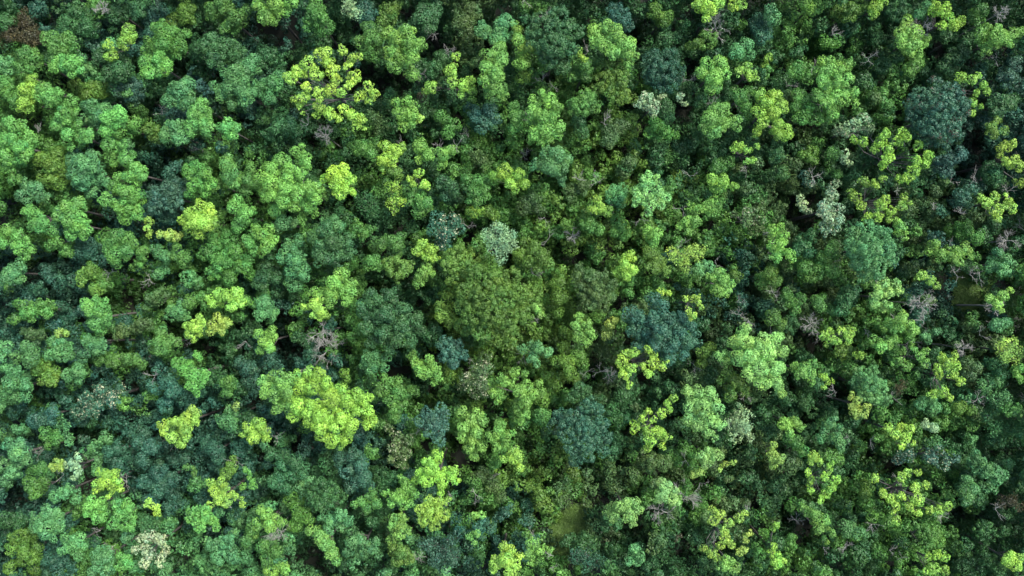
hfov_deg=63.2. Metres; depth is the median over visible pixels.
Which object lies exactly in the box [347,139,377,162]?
broadleaf tree
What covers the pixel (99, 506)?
broadleaf tree
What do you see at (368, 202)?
sparse leaved tree
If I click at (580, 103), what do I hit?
dome crowned tree
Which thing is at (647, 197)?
spreading tree
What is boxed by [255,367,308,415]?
broadleaf tree
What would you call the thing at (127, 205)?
broadleaf tree
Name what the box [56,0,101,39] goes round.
broadleaf tree
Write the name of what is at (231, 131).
broadleaf tree
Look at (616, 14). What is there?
dome crowned tree
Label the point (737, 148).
spreading tree
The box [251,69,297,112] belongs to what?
broadleaf tree
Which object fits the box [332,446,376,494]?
broadleaf tree
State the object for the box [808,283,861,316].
broadleaf tree
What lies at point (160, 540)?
speckled leaf tree
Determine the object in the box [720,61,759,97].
spreading tree
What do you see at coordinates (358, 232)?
broadleaf tree
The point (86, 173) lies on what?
broadleaf tree
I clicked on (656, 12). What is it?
broadleaf tree
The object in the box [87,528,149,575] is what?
broadleaf tree
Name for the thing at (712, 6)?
spreading tree
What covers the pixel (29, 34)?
sparse leaved tree
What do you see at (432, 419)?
dome crowned tree
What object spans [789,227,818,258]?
broadleaf tree
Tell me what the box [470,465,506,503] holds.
broadleaf tree
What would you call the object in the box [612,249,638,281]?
broadleaf tree
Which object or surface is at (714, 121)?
broadleaf tree
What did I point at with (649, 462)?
broadleaf tree
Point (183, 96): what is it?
broadleaf tree
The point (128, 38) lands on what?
spreading tree
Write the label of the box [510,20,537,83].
broadleaf tree
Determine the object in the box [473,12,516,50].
broadleaf tree
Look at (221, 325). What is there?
broadleaf tree
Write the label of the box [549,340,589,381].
broadleaf tree
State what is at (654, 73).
dome crowned tree
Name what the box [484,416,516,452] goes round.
broadleaf tree
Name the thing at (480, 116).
broadleaf tree
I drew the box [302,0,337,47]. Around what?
broadleaf tree
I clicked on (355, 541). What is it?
broadleaf tree
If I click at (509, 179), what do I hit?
broadleaf tree
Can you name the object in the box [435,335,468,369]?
dome crowned tree
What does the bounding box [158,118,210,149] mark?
broadleaf tree
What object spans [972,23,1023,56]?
broadleaf tree
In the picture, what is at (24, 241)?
broadleaf tree
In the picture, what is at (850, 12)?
broadleaf tree
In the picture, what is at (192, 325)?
broadleaf tree
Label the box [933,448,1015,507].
broadleaf tree
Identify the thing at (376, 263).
broadleaf tree
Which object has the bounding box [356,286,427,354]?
broadleaf tree
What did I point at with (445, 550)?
sparse leaved tree
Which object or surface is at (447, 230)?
speckled leaf tree
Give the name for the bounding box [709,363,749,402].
broadleaf tree
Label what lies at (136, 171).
broadleaf tree
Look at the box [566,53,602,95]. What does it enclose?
broadleaf tree
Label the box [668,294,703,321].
spreading tree
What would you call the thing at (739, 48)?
broadleaf tree
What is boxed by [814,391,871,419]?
broadleaf tree
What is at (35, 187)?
broadleaf tree
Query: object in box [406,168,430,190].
spreading tree
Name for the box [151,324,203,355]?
broadleaf tree
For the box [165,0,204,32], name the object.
broadleaf tree
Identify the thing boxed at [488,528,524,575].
broadleaf tree
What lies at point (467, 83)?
spreading tree
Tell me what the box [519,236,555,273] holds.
broadleaf tree
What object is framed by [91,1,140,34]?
bare tree
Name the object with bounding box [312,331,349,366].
bare tree
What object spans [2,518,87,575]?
broadleaf tree
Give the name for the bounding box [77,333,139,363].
broadleaf tree
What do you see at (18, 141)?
broadleaf tree
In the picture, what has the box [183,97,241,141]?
broadleaf tree
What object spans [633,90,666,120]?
speckled leaf tree
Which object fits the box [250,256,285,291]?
broadleaf tree
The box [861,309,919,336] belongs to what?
broadleaf tree
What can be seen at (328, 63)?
spreading tree
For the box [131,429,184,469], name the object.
broadleaf tree
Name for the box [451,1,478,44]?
broadleaf tree
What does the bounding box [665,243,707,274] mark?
sparse leaved tree
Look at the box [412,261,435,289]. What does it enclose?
broadleaf tree
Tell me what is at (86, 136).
broadleaf tree
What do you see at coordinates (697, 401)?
broadleaf tree
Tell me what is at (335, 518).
broadleaf tree
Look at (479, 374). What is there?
speckled leaf tree
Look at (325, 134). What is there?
bare tree
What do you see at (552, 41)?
dome crowned tree
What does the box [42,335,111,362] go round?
broadleaf tree
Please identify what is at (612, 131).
broadleaf tree
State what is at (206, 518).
dome crowned tree
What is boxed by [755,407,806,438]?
broadleaf tree
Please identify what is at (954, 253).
broadleaf tree
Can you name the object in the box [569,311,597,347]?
broadleaf tree
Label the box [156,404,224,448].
broadleaf tree
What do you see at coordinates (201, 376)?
broadleaf tree
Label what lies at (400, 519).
broadleaf tree
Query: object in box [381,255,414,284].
dome crowned tree
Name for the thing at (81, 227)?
broadleaf tree
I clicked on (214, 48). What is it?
broadleaf tree
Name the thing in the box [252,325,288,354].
broadleaf tree
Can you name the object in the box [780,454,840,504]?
spreading tree
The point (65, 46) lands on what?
broadleaf tree
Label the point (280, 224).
broadleaf tree
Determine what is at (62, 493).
broadleaf tree
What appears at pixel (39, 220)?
broadleaf tree
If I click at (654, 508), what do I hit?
bare tree
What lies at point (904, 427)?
spreading tree
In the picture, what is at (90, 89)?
broadleaf tree
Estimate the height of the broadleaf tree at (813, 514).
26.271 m
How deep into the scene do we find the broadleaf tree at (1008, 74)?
136.08 m
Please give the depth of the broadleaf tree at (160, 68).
129.56 m
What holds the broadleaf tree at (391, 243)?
on the ground at (580, 256)
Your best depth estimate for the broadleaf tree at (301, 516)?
135.68 m
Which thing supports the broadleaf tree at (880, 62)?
on the ground at (580, 256)
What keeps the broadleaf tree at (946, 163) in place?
on the ground at (580, 256)
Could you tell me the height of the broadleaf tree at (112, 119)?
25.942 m
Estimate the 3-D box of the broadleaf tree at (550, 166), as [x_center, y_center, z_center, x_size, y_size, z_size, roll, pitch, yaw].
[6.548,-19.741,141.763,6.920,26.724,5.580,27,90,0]
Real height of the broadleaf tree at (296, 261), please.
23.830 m
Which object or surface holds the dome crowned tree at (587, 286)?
on the ground at (580, 256)
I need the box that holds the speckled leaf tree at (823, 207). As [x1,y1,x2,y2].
[787,178,845,237]
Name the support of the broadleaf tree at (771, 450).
on the ground at (580, 256)
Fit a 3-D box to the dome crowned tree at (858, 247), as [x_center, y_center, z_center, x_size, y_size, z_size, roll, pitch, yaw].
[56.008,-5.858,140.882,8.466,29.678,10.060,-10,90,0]
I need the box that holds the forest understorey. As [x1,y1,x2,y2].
[0,0,1023,575]
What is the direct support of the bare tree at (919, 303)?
on the ground at (580, 256)
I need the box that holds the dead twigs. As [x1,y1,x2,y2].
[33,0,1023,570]
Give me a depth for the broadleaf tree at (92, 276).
135.82 m
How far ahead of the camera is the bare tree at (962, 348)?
136.15 m
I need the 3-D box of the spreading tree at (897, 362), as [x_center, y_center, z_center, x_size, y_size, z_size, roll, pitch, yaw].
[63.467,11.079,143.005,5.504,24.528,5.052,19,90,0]
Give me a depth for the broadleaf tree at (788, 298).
133.47 m
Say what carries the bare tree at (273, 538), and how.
on the ground at (580, 256)
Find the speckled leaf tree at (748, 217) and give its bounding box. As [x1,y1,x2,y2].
[723,205,766,227]
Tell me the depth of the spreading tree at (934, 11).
130.71 m
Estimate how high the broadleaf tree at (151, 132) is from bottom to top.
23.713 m
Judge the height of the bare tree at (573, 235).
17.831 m
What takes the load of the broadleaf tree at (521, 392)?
on the ground at (580, 256)
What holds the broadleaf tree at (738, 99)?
on the ground at (580, 256)
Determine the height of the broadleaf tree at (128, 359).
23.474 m
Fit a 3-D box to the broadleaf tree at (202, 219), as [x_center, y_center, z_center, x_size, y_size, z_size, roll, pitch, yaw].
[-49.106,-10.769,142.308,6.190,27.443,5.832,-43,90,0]
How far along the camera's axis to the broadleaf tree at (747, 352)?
129.62 m
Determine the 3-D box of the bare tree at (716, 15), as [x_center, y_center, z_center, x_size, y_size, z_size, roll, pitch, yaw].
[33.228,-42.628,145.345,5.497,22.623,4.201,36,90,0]
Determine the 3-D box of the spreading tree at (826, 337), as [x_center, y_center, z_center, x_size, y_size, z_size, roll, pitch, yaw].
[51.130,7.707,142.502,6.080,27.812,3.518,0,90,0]
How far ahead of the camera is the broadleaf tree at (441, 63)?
136.39 m
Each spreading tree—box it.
[102,22,171,76]
[282,43,380,131]
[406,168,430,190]
[421,51,477,99]
[615,345,669,389]
[628,170,670,216]
[629,394,678,451]
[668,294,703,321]
[691,0,747,37]
[697,502,748,562]
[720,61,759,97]
[727,141,760,164]
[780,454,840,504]
[796,326,856,347]
[834,175,912,223]
[842,126,934,184]
[843,411,915,449]
[848,464,953,525]
[864,341,930,371]
[877,525,950,575]
[887,350,965,402]
[914,0,965,39]
[947,191,1017,222]
[954,71,991,116]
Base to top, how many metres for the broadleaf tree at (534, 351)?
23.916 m
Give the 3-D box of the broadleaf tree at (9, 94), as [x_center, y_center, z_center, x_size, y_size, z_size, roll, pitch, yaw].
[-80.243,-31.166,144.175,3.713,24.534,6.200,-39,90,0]
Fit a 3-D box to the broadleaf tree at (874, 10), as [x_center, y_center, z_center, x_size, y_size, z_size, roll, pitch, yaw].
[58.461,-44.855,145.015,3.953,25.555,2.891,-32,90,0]
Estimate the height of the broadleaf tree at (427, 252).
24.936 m
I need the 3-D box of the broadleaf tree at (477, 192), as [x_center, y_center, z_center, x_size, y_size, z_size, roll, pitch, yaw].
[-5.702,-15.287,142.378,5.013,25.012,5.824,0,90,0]
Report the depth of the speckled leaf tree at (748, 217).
134.84 m
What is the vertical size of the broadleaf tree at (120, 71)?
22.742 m
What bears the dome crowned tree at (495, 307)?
on the ground at (580, 256)
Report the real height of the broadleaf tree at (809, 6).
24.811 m
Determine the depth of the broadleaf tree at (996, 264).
133.40 m
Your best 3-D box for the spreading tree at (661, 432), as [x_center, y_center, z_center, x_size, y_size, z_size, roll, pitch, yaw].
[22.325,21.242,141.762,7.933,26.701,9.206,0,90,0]
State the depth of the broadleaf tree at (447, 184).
133.47 m
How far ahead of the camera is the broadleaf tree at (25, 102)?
132.82 m
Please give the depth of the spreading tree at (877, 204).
131.31 m
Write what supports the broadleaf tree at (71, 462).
on the ground at (580, 256)
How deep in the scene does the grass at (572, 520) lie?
145.98 m
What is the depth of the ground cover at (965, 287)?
147.02 m
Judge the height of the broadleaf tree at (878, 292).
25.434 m
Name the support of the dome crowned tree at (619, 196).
on the ground at (580, 256)
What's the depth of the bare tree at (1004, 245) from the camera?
137.38 m
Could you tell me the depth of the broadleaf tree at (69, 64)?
131.20 m
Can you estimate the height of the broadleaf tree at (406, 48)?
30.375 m
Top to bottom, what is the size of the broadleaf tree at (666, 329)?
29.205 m
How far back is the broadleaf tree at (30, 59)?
132.21 m
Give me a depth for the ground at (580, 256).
156.01 m
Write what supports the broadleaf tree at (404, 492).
on the ground at (580, 256)
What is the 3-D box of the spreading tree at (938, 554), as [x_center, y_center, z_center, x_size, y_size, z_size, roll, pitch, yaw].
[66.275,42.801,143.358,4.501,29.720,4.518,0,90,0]
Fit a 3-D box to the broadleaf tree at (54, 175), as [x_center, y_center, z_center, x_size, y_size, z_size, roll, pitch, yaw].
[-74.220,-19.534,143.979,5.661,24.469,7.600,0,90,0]
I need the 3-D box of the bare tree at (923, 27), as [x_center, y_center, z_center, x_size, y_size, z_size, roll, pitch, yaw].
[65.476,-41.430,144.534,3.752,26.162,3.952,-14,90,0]
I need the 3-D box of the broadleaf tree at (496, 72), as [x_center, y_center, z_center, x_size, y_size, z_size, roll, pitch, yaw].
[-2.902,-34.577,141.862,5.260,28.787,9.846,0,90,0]
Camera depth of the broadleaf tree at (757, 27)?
135.85 m
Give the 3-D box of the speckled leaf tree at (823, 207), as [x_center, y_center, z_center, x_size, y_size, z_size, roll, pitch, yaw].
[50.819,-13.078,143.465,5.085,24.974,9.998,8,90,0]
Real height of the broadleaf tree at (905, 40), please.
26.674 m
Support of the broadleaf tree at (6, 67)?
on the ground at (580, 256)
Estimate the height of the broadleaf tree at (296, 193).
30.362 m
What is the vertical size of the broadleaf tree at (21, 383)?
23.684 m
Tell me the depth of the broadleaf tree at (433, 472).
129.69 m
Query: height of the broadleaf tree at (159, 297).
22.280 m
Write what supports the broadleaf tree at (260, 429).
on the ground at (580, 256)
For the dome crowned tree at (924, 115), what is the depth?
128.60 m
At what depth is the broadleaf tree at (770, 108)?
131.70 m
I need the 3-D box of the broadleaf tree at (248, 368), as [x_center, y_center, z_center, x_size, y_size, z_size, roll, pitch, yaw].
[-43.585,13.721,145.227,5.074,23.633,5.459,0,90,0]
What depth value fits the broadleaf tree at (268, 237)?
132.34 m
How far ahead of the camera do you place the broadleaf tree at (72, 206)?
131.23 m
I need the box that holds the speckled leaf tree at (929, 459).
[887,441,960,471]
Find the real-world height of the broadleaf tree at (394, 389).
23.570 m
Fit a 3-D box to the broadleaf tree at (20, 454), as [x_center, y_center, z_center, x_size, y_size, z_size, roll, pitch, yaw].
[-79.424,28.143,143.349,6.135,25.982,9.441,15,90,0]
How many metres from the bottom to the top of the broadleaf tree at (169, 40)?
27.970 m
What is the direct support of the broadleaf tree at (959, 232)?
on the ground at (580, 256)
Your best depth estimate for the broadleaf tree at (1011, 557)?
131.84 m
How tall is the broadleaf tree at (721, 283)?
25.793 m
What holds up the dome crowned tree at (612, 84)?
on the ground at (580, 256)
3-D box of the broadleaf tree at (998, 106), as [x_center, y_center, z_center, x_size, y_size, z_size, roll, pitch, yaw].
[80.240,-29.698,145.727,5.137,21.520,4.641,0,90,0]
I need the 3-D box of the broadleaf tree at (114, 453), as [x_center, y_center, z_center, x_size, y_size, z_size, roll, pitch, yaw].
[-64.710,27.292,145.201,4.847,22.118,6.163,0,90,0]
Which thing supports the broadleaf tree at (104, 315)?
on the ground at (580, 256)
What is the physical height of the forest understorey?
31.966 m
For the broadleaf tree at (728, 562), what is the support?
on the ground at (580, 256)
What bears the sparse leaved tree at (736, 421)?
on the ground at (580, 256)
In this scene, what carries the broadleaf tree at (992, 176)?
on the ground at (580, 256)
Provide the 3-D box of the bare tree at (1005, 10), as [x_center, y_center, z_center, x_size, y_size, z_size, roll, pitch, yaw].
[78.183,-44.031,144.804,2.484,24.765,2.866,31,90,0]
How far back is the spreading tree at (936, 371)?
130.81 m
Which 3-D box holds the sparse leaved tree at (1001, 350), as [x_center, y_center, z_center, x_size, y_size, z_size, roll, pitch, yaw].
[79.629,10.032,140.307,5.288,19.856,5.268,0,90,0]
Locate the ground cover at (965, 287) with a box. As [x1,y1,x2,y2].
[928,266,992,348]
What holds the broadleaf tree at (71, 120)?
on the ground at (580, 256)
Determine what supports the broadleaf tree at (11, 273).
on the ground at (580, 256)
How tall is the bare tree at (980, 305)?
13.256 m
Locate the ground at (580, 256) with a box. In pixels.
[0,0,1023,575]
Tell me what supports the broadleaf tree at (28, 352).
on the ground at (580, 256)
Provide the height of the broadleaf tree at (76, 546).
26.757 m
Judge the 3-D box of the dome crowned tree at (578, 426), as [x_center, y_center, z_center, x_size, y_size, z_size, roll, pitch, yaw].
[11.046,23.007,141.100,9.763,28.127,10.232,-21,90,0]
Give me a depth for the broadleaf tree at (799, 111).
133.45 m
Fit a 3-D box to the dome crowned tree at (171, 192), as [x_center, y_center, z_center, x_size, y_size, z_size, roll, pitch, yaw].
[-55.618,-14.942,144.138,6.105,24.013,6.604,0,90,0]
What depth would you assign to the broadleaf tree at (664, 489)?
131.12 m
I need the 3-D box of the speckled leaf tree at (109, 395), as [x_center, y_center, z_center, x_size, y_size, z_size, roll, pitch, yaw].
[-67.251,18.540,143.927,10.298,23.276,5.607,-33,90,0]
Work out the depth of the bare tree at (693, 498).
139.00 m
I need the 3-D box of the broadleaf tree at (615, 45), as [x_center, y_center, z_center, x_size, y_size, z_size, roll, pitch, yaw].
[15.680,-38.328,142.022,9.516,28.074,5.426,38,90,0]
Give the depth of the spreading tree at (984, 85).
132.99 m
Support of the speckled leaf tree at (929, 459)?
on the ground at (580, 256)
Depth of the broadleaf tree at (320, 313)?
130.41 m
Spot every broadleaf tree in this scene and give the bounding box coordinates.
[0,55,72,96]
[0,76,69,116]
[0,115,40,174]
[0,223,53,265]
[0,257,65,286]
[0,362,70,404]
[0,436,76,487]
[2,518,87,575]
[6,298,61,325]
[8,340,49,368]
[11,44,77,82]
[13,176,54,205]
[14,72,86,116]
[20,203,97,237]
[21,463,91,500]
[25,402,78,429]
[28,358,91,387]
[28,495,101,542]
[32,145,99,190]
[34,80,80,107]
[39,30,108,70]
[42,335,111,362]
[48,53,111,87]
[48,477,97,504]
[49,93,123,138]
[51,195,116,228]
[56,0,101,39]
[56,522,111,561]
[60,126,136,156]
[63,211,120,240]
[63,444,126,480]
[65,148,137,199]
[67,77,127,109]
[70,236,114,260]
[75,260,135,295]
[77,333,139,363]
[79,98,143,130]
[79,294,154,336]
[82,487,136,524]
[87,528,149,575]
[90,458,155,499]
[92,352,150,370]
[97,104,144,138]
[100,54,153,91]
[102,228,166,268]
[102,435,159,473]
[104,0,142,29]
[106,497,155,532]
[107,179,181,225]
[112,72,166,108]
[112,149,184,187]
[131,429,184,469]
[136,462,193,505]
[137,49,198,90]
[140,0,190,42]
[140,18,218,76]
[140,122,190,149]
[141,285,178,312]
[145,361,188,413]
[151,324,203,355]
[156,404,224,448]
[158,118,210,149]
[160,75,223,120]
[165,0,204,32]
[171,350,227,397]
[176,198,232,239]
[181,160,243,198]
[182,313,239,342]
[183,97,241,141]
[187,29,250,79]
[196,228,257,287]
[199,437,235,464]
[204,0,262,46]
[204,286,255,311]
[205,312,259,336]
[205,467,260,508]
[208,53,273,111]
[214,403,262,432]
[216,116,267,149]
[219,152,240,188]
[226,193,273,234]
[232,355,263,387]
[238,417,274,444]
[250,0,301,43]
[250,223,289,258]
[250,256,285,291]
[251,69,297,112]
[252,293,283,322]
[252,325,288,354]
[252,500,288,533]
[253,142,328,225]
[254,530,285,567]
[255,43,278,75]
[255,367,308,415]
[260,112,306,145]
[264,446,313,495]
[271,214,304,233]
[275,233,311,292]
[282,365,377,449]
[282,491,315,532]
[300,297,338,321]
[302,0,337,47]
[304,506,351,566]
[306,219,357,267]
[307,267,357,308]
[316,492,357,534]
[320,162,363,199]
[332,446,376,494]
[342,510,383,560]
[345,313,369,347]
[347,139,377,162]
[348,218,376,241]
[350,485,382,514]
[354,20,392,77]
[355,0,378,28]
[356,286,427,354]
[359,348,391,376]
[363,253,389,272]
[368,231,406,257]
[374,372,415,423]
[375,0,403,27]
[377,140,405,174]
[380,469,420,511]
[381,23,427,90]
[385,511,411,544]
[387,524,415,566]
[390,95,420,132]
[400,186,433,219]
[409,0,443,48]
[410,353,443,386]
[410,445,460,499]
[411,238,440,263]
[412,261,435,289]
[424,49,452,86]
[433,109,461,139]
[434,173,459,202]
[434,301,457,328]
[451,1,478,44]
[455,405,489,461]
[460,173,491,209]
[463,101,502,134]
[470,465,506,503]
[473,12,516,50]
[477,41,509,102]
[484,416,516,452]
[487,366,546,425]
[488,162,530,194]
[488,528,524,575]
[499,437,524,471]
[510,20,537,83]
[515,190,546,216]
[516,339,553,368]
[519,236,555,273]
[524,88,565,146]
[528,145,573,187]
[549,273,568,318]
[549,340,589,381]
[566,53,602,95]
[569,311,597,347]
[586,195,613,216]
[587,18,639,79]
[599,117,631,149]
[602,489,644,527]
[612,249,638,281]
[621,292,700,366]
[626,451,673,482]
[642,116,680,151]
[642,245,670,276]
[645,0,673,43]
[652,473,680,505]
[674,384,726,442]
[681,432,724,469]
[683,54,731,106]
[692,101,742,139]
[694,267,735,297]
[704,155,735,174]
[708,538,740,574]
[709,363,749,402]
[713,322,788,398]
[724,84,754,120]
[728,36,756,64]
[740,52,793,141]
[743,12,773,45]
[743,437,785,469]
[744,518,786,569]
[751,222,796,263]
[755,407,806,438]
[766,87,824,133]
[768,287,807,316]
[778,0,829,40]
[782,361,816,387]
[784,496,835,544]
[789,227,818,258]
[791,55,859,123]
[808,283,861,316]
[810,239,840,280]
[812,0,869,41]
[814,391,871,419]
[835,277,903,312]
[841,0,888,34]
[849,51,904,85]
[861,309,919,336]
[871,14,931,63]
[901,144,968,178]
[902,43,970,85]
[910,239,974,266]
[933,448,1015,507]
[939,218,985,245]
[944,139,1023,188]
[944,522,1023,571]
[949,160,1005,188]
[957,55,1022,96]
[960,247,1019,279]
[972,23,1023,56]
[977,92,1018,117]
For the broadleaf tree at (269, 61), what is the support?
on the ground at (580, 256)
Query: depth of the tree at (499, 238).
129.40 m
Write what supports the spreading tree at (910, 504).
on the ground at (580, 256)
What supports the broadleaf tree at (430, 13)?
on the ground at (580, 256)
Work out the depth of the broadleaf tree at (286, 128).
136.80 m
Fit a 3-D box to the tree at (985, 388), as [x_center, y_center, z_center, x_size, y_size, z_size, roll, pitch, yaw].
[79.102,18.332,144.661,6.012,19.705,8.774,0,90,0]
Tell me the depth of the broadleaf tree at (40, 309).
134.07 m
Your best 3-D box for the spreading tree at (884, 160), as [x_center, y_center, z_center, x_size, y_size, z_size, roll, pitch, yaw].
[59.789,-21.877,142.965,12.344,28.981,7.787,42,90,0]
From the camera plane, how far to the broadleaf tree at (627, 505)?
131.38 m
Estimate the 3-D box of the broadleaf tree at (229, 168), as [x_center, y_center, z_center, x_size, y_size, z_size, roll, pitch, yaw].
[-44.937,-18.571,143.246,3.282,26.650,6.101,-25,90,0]
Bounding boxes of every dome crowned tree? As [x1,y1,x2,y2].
[147,175,211,214]
[184,490,237,533]
[204,527,248,565]
[307,466,350,513]
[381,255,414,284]
[414,401,450,447]
[414,483,451,531]
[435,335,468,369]
[440,240,483,285]
[453,263,542,348]
[524,4,585,80]
[546,395,612,468]
[565,88,603,123]
[565,380,592,403]
[571,261,618,312]
[592,55,637,107]
[605,1,634,32]
[605,182,628,210]
[640,47,685,94]
[836,364,893,406]
[840,218,898,283]
[863,75,972,150]
[878,507,942,549]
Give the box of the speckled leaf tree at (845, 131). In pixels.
[813,112,874,145]
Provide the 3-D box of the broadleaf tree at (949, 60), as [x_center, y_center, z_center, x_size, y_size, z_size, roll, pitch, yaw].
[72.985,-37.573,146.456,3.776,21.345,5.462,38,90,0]
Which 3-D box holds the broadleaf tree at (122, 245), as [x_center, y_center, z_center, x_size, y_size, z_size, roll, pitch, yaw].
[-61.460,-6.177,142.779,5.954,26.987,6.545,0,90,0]
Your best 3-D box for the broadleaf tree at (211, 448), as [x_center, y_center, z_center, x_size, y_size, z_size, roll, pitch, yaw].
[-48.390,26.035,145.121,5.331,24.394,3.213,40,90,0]
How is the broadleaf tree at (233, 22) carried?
on the ground at (580, 256)
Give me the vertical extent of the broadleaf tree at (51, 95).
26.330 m
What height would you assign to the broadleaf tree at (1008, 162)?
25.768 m
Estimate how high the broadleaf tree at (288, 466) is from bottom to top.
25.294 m
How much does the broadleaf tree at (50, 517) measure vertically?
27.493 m
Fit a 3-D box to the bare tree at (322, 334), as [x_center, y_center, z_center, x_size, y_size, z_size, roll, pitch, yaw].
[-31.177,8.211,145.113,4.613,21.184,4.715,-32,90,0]
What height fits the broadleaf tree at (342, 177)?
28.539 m
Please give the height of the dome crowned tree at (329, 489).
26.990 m
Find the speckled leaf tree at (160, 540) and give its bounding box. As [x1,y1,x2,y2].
[131,523,183,569]
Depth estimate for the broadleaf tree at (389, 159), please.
132.89 m
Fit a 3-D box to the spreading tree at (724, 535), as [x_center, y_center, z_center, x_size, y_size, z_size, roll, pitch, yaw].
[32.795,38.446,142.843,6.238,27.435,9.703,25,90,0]
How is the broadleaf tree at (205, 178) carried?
on the ground at (580, 256)
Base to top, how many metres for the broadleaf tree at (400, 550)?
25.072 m
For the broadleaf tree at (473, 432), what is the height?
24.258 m
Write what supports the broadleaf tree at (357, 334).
on the ground at (580, 256)
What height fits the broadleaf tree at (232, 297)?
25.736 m
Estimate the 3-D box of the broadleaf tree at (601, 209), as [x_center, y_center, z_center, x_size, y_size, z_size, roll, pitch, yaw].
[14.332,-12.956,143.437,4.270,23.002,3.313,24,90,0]
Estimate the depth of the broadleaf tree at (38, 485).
133.14 m
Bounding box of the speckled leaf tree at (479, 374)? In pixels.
[456,350,494,400]
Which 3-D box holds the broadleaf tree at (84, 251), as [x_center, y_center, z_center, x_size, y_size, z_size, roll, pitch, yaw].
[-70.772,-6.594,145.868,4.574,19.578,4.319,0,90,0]
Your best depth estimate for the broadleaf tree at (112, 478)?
132.11 m
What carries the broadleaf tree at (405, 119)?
on the ground at (580, 256)
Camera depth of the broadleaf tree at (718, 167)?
133.94 m
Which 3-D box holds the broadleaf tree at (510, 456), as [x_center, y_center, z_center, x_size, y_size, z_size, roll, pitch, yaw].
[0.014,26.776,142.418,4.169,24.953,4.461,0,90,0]
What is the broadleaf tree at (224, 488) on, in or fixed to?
on the ground at (580, 256)
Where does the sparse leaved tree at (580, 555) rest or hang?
on the ground at (580, 256)
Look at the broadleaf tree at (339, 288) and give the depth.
132.82 m
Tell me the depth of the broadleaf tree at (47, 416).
134.04 m
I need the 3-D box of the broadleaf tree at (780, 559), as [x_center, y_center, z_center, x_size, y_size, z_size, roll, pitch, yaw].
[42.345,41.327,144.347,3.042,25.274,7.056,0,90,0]
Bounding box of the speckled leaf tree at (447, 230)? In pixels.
[426,210,466,250]
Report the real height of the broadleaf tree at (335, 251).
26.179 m
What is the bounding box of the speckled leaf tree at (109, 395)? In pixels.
[70,379,139,421]
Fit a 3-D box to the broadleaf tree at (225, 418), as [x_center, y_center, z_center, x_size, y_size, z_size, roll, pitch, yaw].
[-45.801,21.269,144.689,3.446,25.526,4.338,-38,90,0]
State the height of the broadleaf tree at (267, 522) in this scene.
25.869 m
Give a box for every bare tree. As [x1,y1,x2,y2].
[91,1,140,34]
[262,514,290,543]
[307,322,343,347]
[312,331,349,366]
[314,126,341,147]
[564,227,578,242]
[644,502,669,523]
[668,479,702,509]
[688,9,729,61]
[781,312,823,334]
[875,15,932,56]
[888,290,937,318]
[924,340,973,355]
[930,6,1011,52]
[956,302,1003,315]
[962,230,1021,251]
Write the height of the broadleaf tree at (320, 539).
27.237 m
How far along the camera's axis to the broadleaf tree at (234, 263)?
133.48 m
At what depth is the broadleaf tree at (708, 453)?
130.74 m
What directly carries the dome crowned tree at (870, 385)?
on the ground at (580, 256)
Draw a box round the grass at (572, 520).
[547,502,593,567]
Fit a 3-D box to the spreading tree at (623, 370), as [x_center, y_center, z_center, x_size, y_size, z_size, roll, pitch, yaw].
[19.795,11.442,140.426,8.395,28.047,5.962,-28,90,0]
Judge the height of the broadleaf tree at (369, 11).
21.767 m
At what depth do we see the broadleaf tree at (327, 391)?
128.53 m
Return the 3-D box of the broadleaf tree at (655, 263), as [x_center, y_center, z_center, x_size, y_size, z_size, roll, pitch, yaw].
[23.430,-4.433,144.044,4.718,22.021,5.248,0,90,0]
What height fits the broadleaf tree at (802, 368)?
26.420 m
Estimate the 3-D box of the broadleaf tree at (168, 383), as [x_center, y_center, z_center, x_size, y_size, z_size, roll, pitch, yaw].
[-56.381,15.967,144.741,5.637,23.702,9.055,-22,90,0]
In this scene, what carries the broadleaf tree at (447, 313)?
on the ground at (580, 256)
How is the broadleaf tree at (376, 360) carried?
on the ground at (580, 256)
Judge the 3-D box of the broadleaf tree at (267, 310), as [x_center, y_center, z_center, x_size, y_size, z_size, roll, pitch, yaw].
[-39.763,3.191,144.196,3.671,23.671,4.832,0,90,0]
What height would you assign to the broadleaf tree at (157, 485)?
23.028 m
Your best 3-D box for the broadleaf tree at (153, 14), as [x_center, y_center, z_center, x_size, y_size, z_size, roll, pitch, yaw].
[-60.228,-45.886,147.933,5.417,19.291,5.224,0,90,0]
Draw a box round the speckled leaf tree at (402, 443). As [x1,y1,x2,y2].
[381,420,413,469]
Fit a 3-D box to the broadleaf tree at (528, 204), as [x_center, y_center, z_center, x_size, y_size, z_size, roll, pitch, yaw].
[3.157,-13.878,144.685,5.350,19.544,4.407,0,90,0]
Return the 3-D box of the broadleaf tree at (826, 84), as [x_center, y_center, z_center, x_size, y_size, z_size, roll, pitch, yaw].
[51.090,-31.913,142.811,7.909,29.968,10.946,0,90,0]
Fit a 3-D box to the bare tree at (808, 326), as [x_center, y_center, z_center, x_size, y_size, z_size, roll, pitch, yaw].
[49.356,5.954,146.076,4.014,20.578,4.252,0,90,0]
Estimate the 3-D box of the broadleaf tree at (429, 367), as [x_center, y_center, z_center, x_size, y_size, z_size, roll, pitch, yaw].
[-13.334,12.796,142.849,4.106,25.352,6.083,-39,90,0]
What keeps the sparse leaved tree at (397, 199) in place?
on the ground at (580, 256)
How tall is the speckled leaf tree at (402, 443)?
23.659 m
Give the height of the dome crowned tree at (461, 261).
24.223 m
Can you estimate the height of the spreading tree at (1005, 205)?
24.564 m
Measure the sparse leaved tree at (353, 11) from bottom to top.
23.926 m
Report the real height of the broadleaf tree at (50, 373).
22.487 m
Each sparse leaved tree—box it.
[0,6,46,50]
[341,0,367,34]
[353,189,382,221]
[384,181,411,215]
[415,521,461,573]
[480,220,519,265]
[567,546,608,575]
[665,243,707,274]
[718,402,755,444]
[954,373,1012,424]
[975,336,1023,365]
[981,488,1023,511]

